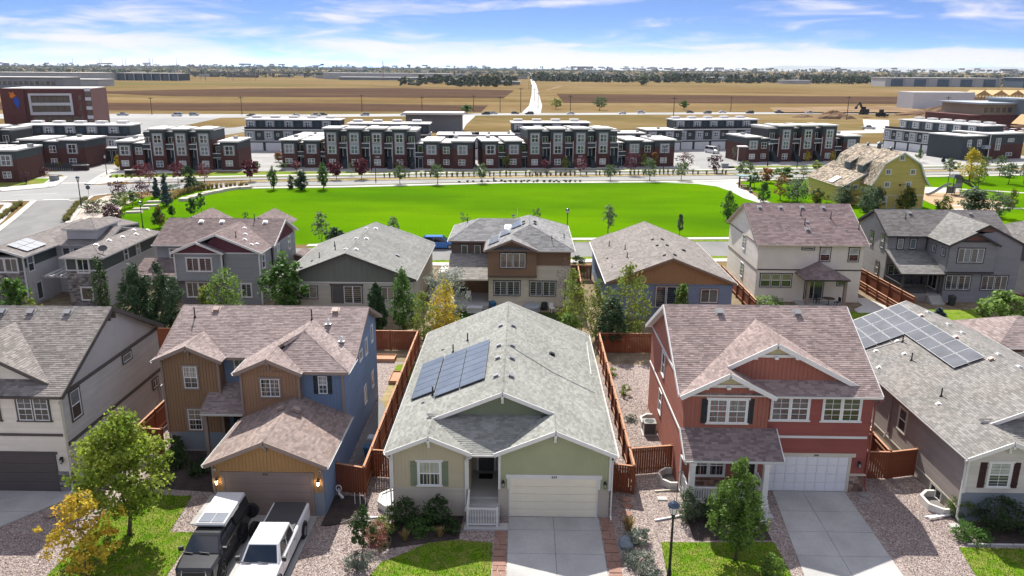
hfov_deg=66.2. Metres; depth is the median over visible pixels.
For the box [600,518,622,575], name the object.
flagstone edging
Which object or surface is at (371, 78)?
warehouse
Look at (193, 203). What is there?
young tree
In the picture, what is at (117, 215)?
bush
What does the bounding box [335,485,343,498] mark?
hose reel
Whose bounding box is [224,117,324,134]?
link road
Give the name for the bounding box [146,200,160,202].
stone slab
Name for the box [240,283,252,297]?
window
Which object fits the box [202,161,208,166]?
window
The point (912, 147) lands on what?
garage door
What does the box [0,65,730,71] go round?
hill
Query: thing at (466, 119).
link road
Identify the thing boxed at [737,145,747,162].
entry canopy
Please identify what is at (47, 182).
corner pavement
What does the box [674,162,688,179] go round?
leafy tree
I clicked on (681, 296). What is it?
leafy tree
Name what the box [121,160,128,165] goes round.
window
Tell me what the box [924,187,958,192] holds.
play terrace
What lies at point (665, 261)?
ranch house
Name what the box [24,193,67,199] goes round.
road marking
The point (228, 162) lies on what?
window
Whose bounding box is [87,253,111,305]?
poplar tree
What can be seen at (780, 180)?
leafy tree
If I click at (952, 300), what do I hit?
wheelie bin
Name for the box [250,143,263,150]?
garage door
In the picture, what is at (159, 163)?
window
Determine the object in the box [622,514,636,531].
grass tuft
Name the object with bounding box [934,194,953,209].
young tree
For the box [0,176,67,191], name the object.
kerb
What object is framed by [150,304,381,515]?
two storey house
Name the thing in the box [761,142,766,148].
window
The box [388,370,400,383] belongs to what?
raised bed
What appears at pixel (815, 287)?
sliding door
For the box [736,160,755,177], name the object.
young tree
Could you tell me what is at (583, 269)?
board fence
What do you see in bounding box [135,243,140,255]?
window
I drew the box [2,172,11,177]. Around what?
window
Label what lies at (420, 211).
park lawn
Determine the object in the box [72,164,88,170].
monument sign
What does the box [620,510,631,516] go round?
stepping stone
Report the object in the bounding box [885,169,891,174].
window
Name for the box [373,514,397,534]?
flower bush
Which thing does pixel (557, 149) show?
window
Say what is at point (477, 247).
window
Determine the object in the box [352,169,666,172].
verge lawn
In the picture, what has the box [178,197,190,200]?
stone block
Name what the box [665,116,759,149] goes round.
garage townhouse row
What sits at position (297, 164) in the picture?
young tree
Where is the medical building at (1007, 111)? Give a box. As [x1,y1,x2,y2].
[925,97,1023,127]
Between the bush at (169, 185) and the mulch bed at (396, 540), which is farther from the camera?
the bush at (169, 185)
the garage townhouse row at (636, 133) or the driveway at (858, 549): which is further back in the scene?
the garage townhouse row at (636, 133)
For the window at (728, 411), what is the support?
in the two storey house at (782, 397)
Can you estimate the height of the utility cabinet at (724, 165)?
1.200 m
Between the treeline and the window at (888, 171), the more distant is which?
the treeline
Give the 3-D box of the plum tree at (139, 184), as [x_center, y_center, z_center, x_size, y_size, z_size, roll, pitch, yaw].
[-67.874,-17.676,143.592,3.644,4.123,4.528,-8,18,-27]
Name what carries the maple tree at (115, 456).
on the front lawn at (172, 550)
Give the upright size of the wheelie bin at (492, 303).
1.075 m
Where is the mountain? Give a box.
[722,66,1023,72]
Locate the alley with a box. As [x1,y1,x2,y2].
[688,152,733,168]
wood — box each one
[0,63,1023,79]
[398,74,517,86]
[529,72,598,81]
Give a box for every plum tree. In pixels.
[19,171,30,182]
[40,167,50,174]
[84,202,99,212]
[100,203,121,216]
[107,180,126,198]
[129,181,151,201]
[623,151,640,171]
[674,152,693,168]
[709,154,722,171]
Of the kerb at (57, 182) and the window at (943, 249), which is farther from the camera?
the kerb at (57, 182)
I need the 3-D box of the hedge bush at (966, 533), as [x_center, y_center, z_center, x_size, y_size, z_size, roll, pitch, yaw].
[24.290,12.935,41.506,2.161,0.953,2.100,4,16,12]
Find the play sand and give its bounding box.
[923,191,1002,210]
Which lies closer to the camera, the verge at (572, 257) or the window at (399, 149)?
the verge at (572, 257)
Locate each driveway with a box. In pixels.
[0,491,70,526]
[226,515,316,575]
[507,517,607,575]
[773,491,902,575]
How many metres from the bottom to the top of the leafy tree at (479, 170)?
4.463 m
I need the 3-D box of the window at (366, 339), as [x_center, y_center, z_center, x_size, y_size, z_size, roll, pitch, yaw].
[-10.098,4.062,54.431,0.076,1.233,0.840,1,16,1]
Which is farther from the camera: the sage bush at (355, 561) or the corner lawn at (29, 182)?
the corner lawn at (29, 182)
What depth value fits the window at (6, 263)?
79.42 m
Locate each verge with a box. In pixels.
[196,165,1021,178]
[238,168,1021,181]
[256,174,986,186]
[309,240,728,247]
[433,256,725,261]
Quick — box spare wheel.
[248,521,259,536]
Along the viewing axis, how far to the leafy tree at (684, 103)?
499.61 m
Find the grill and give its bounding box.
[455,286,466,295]
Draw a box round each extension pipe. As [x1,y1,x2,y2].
[654,514,681,520]
[655,489,678,491]
[928,514,952,518]
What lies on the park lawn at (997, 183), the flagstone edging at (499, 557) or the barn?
the barn
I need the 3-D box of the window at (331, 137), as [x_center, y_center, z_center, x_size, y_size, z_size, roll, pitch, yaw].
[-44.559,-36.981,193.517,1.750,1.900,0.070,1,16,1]
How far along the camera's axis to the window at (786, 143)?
214.56 m
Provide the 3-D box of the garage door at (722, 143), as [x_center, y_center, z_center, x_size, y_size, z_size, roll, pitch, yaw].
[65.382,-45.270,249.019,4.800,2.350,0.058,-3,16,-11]
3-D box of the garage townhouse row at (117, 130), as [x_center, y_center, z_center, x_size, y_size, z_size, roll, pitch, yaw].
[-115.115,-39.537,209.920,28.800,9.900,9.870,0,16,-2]
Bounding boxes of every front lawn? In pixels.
[47,495,192,575]
[370,540,492,575]
[661,542,790,575]
[959,547,1023,575]
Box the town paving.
[50,144,1023,171]
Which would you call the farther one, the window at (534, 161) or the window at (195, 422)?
the window at (534, 161)
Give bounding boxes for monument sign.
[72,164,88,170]
[124,169,140,175]
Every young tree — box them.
[24,292,42,305]
[114,155,118,166]
[118,196,132,206]
[127,189,138,206]
[132,163,145,180]
[151,204,165,227]
[166,205,175,214]
[185,198,199,213]
[195,192,206,211]
[196,284,213,304]
[273,152,281,161]
[276,163,287,167]
[291,160,301,169]
[327,161,342,178]
[393,160,408,166]
[393,165,406,181]
[458,213,470,221]
[501,155,510,167]
[540,159,550,168]
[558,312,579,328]
[561,156,570,167]
[602,164,616,179]
[641,153,648,164]
[651,152,658,164]
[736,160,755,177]
[746,171,762,188]
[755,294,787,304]
[759,167,773,180]
[772,167,799,177]
[797,166,810,177]
[804,150,811,161]
[808,188,826,202]
[810,160,822,169]
[829,185,856,203]
[872,186,886,208]
[915,149,923,157]
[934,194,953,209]
[980,156,993,165]
[1005,188,1018,206]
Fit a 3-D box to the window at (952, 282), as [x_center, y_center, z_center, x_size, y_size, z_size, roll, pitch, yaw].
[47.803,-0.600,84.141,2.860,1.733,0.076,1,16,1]
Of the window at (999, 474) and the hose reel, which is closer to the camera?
the window at (999, 474)
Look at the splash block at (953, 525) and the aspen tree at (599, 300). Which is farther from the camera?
the aspen tree at (599, 300)
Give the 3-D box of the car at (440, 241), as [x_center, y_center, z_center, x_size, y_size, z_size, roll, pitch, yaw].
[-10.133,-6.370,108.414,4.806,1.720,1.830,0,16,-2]
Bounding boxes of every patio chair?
[549,302,554,312]
[813,294,819,303]
[834,297,840,305]
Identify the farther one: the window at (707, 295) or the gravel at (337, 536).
the window at (707, 295)
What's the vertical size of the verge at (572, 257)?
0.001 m
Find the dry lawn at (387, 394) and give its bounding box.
[382,383,406,408]
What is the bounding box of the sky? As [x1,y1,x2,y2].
[0,0,1023,70]
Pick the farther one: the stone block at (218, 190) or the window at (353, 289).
the stone block at (218, 190)
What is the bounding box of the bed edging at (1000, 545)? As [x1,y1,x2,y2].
[967,543,1023,546]
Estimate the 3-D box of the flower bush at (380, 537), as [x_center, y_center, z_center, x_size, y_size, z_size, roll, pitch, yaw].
[-6.968,12.714,40.534,1.844,1.466,1.976,7,17,22]
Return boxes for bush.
[78,199,111,213]
[103,208,124,218]
[109,191,135,204]
[153,444,191,472]
[167,184,179,192]
[168,435,184,452]
[184,458,210,476]
[194,180,205,190]
[343,550,377,572]
[361,517,392,551]
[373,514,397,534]
[383,495,419,528]
[405,514,436,538]
[418,493,456,527]
[443,519,460,534]
[572,255,586,265]
[610,366,617,375]
[619,384,631,395]
[620,546,657,569]
[623,526,651,546]
[624,414,637,422]
[636,564,664,575]
[676,486,701,522]
[694,497,731,523]
[757,552,786,575]
[946,495,979,517]
[950,518,994,548]
[972,494,1023,535]
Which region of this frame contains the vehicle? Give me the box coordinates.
[175,492,258,575]
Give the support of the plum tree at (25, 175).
on the corner lawn at (29, 182)
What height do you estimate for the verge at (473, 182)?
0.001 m
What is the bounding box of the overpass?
[189,72,322,77]
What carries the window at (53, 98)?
in the office building at (22, 105)
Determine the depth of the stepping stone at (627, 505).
44.51 m
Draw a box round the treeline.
[593,73,1002,86]
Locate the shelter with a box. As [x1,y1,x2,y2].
[734,174,756,186]
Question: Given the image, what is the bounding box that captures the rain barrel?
[541,302,547,310]
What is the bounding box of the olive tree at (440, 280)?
[424,264,470,323]
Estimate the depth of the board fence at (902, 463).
47.63 m
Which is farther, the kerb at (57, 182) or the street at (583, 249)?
the kerb at (57, 182)
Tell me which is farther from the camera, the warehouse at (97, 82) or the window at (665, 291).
the warehouse at (97, 82)
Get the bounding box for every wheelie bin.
[363,443,370,461]
[367,434,374,443]
[489,300,495,308]
[947,295,956,305]
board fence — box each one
[121,427,164,453]
[138,400,166,427]
[157,328,417,349]
[335,461,364,495]
[363,331,419,495]
[371,448,389,477]
[570,264,591,279]
[577,265,582,303]
[597,333,635,494]
[599,332,651,352]
[611,463,635,493]
[628,443,672,473]
[721,265,756,304]
[859,281,897,306]
[860,269,915,303]
[864,450,892,478]
[867,428,889,470]
[885,447,918,478]
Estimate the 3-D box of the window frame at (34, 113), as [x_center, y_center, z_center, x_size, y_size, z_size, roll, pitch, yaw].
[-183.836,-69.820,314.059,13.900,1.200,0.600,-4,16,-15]
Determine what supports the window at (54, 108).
in the office building at (22, 105)
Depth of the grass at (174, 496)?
39.80 m
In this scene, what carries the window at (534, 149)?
in the townhouse row at (535, 146)
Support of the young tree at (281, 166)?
on the town paving
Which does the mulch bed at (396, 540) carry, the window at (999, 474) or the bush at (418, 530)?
the bush at (418, 530)
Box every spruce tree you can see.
[151,177,160,197]
[159,173,171,205]
[934,307,946,315]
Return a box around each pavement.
[0,176,53,189]
[0,203,11,223]
[96,171,183,183]
[130,164,1021,178]
[251,174,1023,188]
[306,237,728,246]
[432,258,726,265]
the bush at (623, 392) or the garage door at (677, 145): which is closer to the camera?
the bush at (623, 392)
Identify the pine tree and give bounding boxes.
[114,261,161,320]
[133,261,185,335]
[180,166,196,188]
[286,175,294,188]
[294,169,309,189]
[324,226,343,239]
[366,280,388,335]
[595,294,632,346]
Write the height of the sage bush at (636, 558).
0.758 m
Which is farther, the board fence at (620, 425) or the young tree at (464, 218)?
the young tree at (464, 218)
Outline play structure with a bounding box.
[925,174,979,195]
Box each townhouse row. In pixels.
[0,124,108,167]
[0,143,44,181]
[18,120,141,145]
[114,126,251,170]
[242,115,345,150]
[279,125,476,168]
[299,132,323,135]
[346,119,431,138]
[436,132,477,138]
[471,132,514,157]
[477,125,676,167]
[509,119,590,137]
[617,130,645,137]
[636,127,683,149]
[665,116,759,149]
[725,123,862,162]
[882,117,1005,152]
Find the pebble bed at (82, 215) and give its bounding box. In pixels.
[73,194,137,220]
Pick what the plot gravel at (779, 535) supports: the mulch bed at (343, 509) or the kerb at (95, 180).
the mulch bed at (343, 509)
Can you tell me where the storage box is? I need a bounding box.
[467,305,482,312]
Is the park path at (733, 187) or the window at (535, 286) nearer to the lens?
the window at (535, 286)
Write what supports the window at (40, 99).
in the office building at (22, 105)
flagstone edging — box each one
[492,531,506,575]
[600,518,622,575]
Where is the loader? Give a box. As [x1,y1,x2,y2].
[875,109,888,116]
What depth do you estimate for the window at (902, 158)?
140.23 m
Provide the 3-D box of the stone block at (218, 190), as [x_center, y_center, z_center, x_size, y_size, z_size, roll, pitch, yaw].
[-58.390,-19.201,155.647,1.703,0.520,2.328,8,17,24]
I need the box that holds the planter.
[695,486,703,497]
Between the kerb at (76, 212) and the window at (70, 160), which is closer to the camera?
the kerb at (76, 212)
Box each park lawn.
[120,183,757,244]
[741,176,1023,223]
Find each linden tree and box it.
[310,211,332,241]
[387,216,399,228]
[601,204,616,233]
[677,214,683,234]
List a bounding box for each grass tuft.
[398,527,408,540]
[435,526,444,536]
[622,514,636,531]
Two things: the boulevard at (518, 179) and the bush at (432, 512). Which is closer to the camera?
the bush at (432, 512)
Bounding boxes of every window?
[0,155,10,165]
[0,257,19,272]
[2,135,8,140]
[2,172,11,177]
[14,399,52,421]
[26,256,35,272]
[31,97,37,101]
[32,106,38,111]
[35,280,44,300]
[37,96,43,101]
[39,106,45,111]
[44,96,50,101]
[45,106,51,111]
[46,117,52,122]
[49,146,56,152]
[50,96,56,101]
[52,106,57,111]
[57,96,62,101]
[58,106,64,111]
[61,247,70,255]
[63,96,69,101]
[65,106,70,111]
[66,116,72,122]
[67,128,72,132]
[67,144,76,152]
[68,385,83,422]
[69,159,76,162]
[75,259,90,273]
[80,286,93,300]
[107,150,111,161]
[108,140,114,145]
[112,150,117,161]
[120,146,128,154]
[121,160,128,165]
[121,349,132,364]
[123,248,129,261]
[135,147,142,154]
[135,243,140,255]
[152,375,159,390]
[153,135,160,142]
[154,147,162,154]
[156,161,163,166]
[168,248,176,257]
[176,135,183,142]
[177,147,185,154]
[180,365,199,389]
[185,257,212,271]
[185,281,210,297]
[185,407,204,431]
[199,135,206,142]
[200,147,208,154]
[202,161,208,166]
[225,146,232,154]
[226,160,232,165]
[232,360,242,375]
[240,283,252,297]
[257,377,281,397]
[261,253,265,268]
[285,158,292,163]
[287,235,290,249]
[300,285,317,298]
[307,145,315,152]
[308,158,314,163]
[318,376,327,393]
[327,134,334,141]
[328,146,335,152]
[341,136,346,141]
[344,286,361,302]
[350,134,357,141]
[351,146,357,153]
[359,348,362,362]
[364,136,369,141]
[364,336,367,356]
[364,383,367,405]
[370,323,373,343]
[371,369,374,388]
[373,134,379,141]
[373,146,380,153]
[374,159,380,164]
[380,286,394,300]
[386,136,391,142]
[396,135,402,141]
[396,146,402,153]
[409,137,414,142]
[415,459,442,486]
[418,145,422,151]
[427,159,433,164]
[443,147,449,153]
[443,160,448,164]
[458,160,464,164]
[460,244,468,252]
[473,244,481,253]
[486,159,492,164]
[487,145,493,153]
[493,280,520,295]
[499,252,526,268]
[510,145,517,153]
[510,159,515,164]
[529,280,556,296]
[531,135,538,141]
[531,146,537,153]
[531,159,537,164]
[542,136,547,141]
[554,146,560,152]
[554,159,560,164]
[555,134,561,141]
[565,136,570,141]
[577,134,583,141]
[577,146,583,152]
[588,136,592,141]
[599,158,605,163]
[600,134,606,141]
[600,145,606,152]
[610,136,615,141]
[631,144,637,152]
[644,146,650,151]
[654,285,688,307]
[657,388,661,415]
[660,157,666,162]
[660,349,665,378]
[661,144,668,151]
[695,463,725,476]
[699,288,719,303]
[705,397,750,424]
[739,261,743,276]
[742,234,745,249]
[749,154,754,158]
[750,141,756,148]
[759,273,792,287]
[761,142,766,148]
[768,399,810,421]
[782,141,788,148]
[784,131,789,137]
[802,247,814,249]
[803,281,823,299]
[804,141,810,147]
[805,131,811,137]
[819,247,831,261]
[819,399,862,422]
[826,141,831,147]
[827,131,832,137]
[836,282,843,285]
[847,247,860,261]
[869,230,873,245]
[874,259,879,274]
[879,233,884,248]
[884,182,890,187]
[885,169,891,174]
[886,264,912,275]
[896,238,904,248]
[896,404,908,435]
[899,155,905,160]
[909,238,917,248]
[910,169,916,174]
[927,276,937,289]
[929,481,941,502]
[931,243,936,252]
[941,247,945,256]
[944,274,972,289]
[956,248,985,262]
[979,275,1009,290]
[984,461,1015,488]
[995,138,1001,149]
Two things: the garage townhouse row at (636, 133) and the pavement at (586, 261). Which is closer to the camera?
the pavement at (586, 261)
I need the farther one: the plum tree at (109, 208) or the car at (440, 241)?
the plum tree at (109, 208)
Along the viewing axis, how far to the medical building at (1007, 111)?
350.65 m
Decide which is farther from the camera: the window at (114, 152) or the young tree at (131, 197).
the window at (114, 152)
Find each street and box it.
[0,183,253,201]
[0,196,87,244]
[47,171,105,186]
[296,242,727,259]
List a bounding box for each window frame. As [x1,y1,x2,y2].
[27,93,32,114]
[30,93,68,95]
[31,103,69,105]
[33,112,71,114]
[69,93,73,114]
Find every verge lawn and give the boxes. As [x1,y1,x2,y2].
[111,171,350,176]
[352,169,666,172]
[728,165,823,167]
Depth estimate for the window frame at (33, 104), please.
312.88 m
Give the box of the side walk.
[190,495,214,523]
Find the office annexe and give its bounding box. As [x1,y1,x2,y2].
[0,76,80,87]
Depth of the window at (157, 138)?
187.19 m
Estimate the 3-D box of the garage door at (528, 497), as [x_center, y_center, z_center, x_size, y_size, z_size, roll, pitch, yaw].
[2.261,11.519,43.094,4.750,2.330,0.047,1,16,1]
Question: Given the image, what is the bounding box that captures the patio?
[854,298,886,312]
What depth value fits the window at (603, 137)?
198.83 m
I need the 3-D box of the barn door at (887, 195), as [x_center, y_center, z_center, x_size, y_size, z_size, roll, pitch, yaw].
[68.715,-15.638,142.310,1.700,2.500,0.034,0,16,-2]
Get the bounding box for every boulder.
[43,511,55,518]
[618,535,633,550]
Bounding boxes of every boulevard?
[127,166,1023,181]
[227,171,1023,185]
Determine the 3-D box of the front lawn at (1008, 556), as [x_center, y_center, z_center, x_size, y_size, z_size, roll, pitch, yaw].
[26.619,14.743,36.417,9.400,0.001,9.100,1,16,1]
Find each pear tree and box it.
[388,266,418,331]
[705,456,770,560]
[720,189,736,219]
[756,182,770,201]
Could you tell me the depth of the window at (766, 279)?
83.66 m
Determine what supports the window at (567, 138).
in the townhouse row at (535, 146)
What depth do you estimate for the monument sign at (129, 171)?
178.58 m
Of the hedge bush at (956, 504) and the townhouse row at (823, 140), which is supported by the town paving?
the townhouse row at (823, 140)
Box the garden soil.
[35,266,1023,364]
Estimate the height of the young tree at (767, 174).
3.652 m
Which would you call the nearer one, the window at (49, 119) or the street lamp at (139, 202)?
the street lamp at (139, 202)
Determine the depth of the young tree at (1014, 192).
144.60 m
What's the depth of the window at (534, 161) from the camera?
197.86 m
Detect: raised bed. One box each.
[377,354,396,361]
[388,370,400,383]
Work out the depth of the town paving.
206.99 m
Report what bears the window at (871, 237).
in the two storey house at (967, 255)
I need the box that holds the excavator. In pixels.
[854,102,869,114]
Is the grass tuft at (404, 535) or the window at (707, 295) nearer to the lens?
the grass tuft at (404, 535)
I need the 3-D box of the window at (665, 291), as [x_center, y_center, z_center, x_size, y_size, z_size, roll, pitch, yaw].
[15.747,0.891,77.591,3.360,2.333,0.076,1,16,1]
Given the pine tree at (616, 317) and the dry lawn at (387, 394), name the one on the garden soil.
the pine tree at (616, 317)
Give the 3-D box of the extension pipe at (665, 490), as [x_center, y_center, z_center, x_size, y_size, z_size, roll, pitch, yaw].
[9.123,11.891,46.153,1.521,0.080,0.080,-2,16,-8]
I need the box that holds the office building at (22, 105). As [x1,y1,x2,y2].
[0,87,109,124]
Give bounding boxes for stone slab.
[125,210,142,213]
[132,207,149,209]
[142,204,159,206]
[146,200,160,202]
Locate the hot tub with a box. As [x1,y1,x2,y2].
[523,303,539,312]
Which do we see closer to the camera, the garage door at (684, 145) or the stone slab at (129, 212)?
the stone slab at (129, 212)
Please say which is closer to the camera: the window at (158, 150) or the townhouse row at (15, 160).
the townhouse row at (15, 160)
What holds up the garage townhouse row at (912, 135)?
on the town paving
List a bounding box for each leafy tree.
[0,277,35,305]
[140,163,156,184]
[167,161,183,182]
[194,163,211,182]
[204,266,245,304]
[241,159,257,180]
[256,249,309,305]
[266,165,278,189]
[316,162,328,188]
[353,158,369,178]
[430,163,444,183]
[461,104,473,111]
[474,163,489,181]
[533,208,540,216]
[549,98,562,106]
[557,257,575,306]
[576,156,585,174]
[590,96,607,109]
[638,74,647,84]
[641,158,657,180]
[672,283,688,303]
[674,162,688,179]
[679,100,689,107]
[774,174,790,199]
[782,177,812,202]
[855,184,881,211]
[895,185,917,208]
[942,158,960,174]
[956,146,987,181]
[956,186,991,209]
[970,160,988,186]
[971,290,1023,318]
[984,191,1015,216]
[990,154,1009,175]
[1000,162,1019,183]
[1019,164,1023,183]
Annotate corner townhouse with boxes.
[926,130,1023,159]
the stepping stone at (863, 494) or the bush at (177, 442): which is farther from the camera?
the bush at (177, 442)
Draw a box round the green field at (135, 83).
[114,82,325,84]
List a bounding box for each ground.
[0,68,1023,265]
[770,106,925,112]
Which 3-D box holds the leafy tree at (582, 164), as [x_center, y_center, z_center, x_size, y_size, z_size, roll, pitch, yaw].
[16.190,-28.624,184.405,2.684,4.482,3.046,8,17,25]
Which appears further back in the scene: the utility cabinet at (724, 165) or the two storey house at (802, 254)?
the utility cabinet at (724, 165)
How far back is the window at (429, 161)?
194.84 m
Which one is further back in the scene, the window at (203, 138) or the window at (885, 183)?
the window at (203, 138)
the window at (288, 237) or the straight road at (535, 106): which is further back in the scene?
the straight road at (535, 106)
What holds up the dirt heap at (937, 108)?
on the dirt ground at (889, 109)
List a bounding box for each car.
[116,112,128,115]
[171,112,182,115]
[423,235,450,248]
[704,146,719,153]
[862,125,875,128]
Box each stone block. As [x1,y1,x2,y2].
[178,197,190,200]
[202,191,215,194]
[210,189,224,192]
[218,187,231,190]
[228,186,239,189]
[239,185,251,189]
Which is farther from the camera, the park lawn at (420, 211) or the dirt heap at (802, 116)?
the dirt heap at (802, 116)
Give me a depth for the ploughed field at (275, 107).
499.26 m
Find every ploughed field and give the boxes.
[0,102,487,111]
[106,88,513,97]
[557,94,988,103]
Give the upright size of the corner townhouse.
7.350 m
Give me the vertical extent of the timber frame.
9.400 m
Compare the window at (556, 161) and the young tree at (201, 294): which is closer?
the young tree at (201, 294)
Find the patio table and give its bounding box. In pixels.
[823,297,834,305]
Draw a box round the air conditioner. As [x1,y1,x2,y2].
[641,418,656,435]
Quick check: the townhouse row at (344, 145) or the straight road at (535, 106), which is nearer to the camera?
the townhouse row at (344, 145)
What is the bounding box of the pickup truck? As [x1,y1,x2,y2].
[234,502,309,575]
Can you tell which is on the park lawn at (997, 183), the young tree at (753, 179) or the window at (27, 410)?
the young tree at (753, 179)
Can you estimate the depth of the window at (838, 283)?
83.68 m
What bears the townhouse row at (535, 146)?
on the town paving
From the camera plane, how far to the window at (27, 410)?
44.28 m
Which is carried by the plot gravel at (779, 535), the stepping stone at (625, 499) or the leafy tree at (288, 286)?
the stepping stone at (625, 499)
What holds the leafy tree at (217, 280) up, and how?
on the garden soil
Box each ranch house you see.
[280,222,434,314]
[383,301,618,530]
[589,221,737,318]
[853,301,1023,521]
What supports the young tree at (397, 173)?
on the verge at (473, 182)
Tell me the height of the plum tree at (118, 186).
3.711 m
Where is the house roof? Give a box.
[952,315,1023,356]
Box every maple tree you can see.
[32,488,127,575]
[61,406,175,535]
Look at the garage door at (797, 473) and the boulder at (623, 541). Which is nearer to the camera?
the boulder at (623, 541)
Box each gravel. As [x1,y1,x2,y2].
[0,362,1023,575]
[0,495,119,575]
[172,497,207,531]
[294,458,389,575]
[599,364,692,575]
[850,480,1005,575]
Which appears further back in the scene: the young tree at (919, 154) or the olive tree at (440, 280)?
the young tree at (919, 154)
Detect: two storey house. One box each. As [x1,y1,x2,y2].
[0,305,163,493]
[137,208,310,304]
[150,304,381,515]
[447,208,575,308]
[645,304,883,523]
[726,203,869,310]
[858,209,1023,304]
[1005,221,1023,294]
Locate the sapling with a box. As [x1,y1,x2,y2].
[348,504,375,560]
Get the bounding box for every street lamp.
[75,176,81,205]
[138,201,143,227]
[667,498,679,575]
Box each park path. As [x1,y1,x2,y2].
[667,181,770,202]
[925,187,1023,209]
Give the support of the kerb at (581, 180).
on the boulevard at (518, 179)
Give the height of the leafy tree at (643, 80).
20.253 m
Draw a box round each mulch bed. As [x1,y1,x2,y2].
[142,451,212,491]
[321,495,368,525]
[383,515,463,548]
[686,512,771,539]
[967,521,1023,543]
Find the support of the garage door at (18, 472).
in the two storey house at (69, 375)
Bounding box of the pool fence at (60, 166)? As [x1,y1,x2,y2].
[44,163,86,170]
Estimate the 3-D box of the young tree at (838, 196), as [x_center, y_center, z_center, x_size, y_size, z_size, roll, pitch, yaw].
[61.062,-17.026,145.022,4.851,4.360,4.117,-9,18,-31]
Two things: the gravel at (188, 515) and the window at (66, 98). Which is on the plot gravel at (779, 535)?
the gravel at (188, 515)
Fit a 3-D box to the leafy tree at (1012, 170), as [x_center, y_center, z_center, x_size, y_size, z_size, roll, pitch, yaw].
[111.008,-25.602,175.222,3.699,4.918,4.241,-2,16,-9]
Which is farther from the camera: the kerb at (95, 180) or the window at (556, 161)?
the window at (556, 161)
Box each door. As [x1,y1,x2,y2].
[0,454,58,490]
[218,160,221,168]
[224,475,312,515]
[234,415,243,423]
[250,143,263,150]
[266,143,280,150]
[410,149,413,156]
[479,457,493,470]
[510,479,596,516]
[674,143,679,149]
[681,142,691,149]
[694,142,708,148]
[711,141,724,148]
[747,464,754,482]
[768,457,848,490]
[883,141,893,148]
[886,195,896,208]
[895,142,906,150]
[908,143,919,151]
[922,145,926,152]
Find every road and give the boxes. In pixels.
[0,112,895,118]
[110,118,217,131]
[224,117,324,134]
[446,116,474,131]
[522,72,541,112]
[841,119,888,132]
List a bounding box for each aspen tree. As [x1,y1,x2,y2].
[404,290,440,340]
[427,275,461,329]
[555,267,589,331]
[583,278,607,340]
[604,262,654,334]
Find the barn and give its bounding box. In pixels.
[806,141,930,208]
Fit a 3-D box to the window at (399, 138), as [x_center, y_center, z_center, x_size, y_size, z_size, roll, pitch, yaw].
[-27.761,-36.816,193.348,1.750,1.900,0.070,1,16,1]
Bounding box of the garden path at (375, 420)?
[352,400,384,463]
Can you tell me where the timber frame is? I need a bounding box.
[1010,114,1023,131]
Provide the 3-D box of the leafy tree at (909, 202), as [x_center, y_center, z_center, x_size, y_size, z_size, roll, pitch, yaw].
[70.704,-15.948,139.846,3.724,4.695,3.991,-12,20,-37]
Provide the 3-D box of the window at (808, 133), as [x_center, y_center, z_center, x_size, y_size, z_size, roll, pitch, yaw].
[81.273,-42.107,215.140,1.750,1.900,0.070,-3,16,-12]
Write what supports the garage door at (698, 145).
in the garage townhouse row at (700, 133)
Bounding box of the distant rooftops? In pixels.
[0,62,1023,82]
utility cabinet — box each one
[49,175,58,180]
[721,163,728,167]
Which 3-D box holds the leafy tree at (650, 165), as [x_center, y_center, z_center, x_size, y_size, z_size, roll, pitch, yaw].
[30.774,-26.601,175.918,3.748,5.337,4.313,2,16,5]
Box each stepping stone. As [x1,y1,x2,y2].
[619,497,630,501]
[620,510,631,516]
[621,502,632,508]
[858,492,869,496]
[858,498,868,502]
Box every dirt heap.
[792,114,812,117]
[813,110,855,118]
[891,110,936,115]
[921,106,941,111]
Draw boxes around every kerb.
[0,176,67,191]
[0,200,36,231]
[65,194,108,222]
[87,169,117,184]
[130,168,1010,182]
[148,166,1010,179]
[227,170,1023,182]
[277,173,1022,185]
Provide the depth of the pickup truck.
38.24 m
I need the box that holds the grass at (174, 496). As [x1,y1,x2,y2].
[49,495,1023,575]
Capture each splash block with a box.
[656,496,667,500]
[947,523,959,527]
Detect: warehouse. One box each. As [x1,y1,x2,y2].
[0,72,115,79]
[80,79,114,85]
[115,73,189,80]
[323,73,453,78]
[339,77,426,79]
[403,111,464,130]
[498,81,520,84]
[778,80,810,83]
[871,77,1002,86]
[896,90,1023,107]
[1002,77,1023,87]
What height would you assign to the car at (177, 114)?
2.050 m
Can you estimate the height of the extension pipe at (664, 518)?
0.110 m
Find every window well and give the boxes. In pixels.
[377,489,393,512]
[639,413,651,426]
[658,467,677,488]
[919,489,952,515]
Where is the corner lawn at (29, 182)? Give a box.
[0,178,48,186]
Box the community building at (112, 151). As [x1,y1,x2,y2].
[105,146,117,161]
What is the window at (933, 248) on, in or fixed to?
in the two storey house at (967, 255)
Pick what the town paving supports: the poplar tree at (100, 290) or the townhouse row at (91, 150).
the townhouse row at (91, 150)
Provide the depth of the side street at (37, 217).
126.09 m
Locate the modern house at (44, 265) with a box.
[0,216,159,305]
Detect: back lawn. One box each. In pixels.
[395,364,414,381]
[438,311,562,327]
[849,311,870,319]
[927,309,982,319]

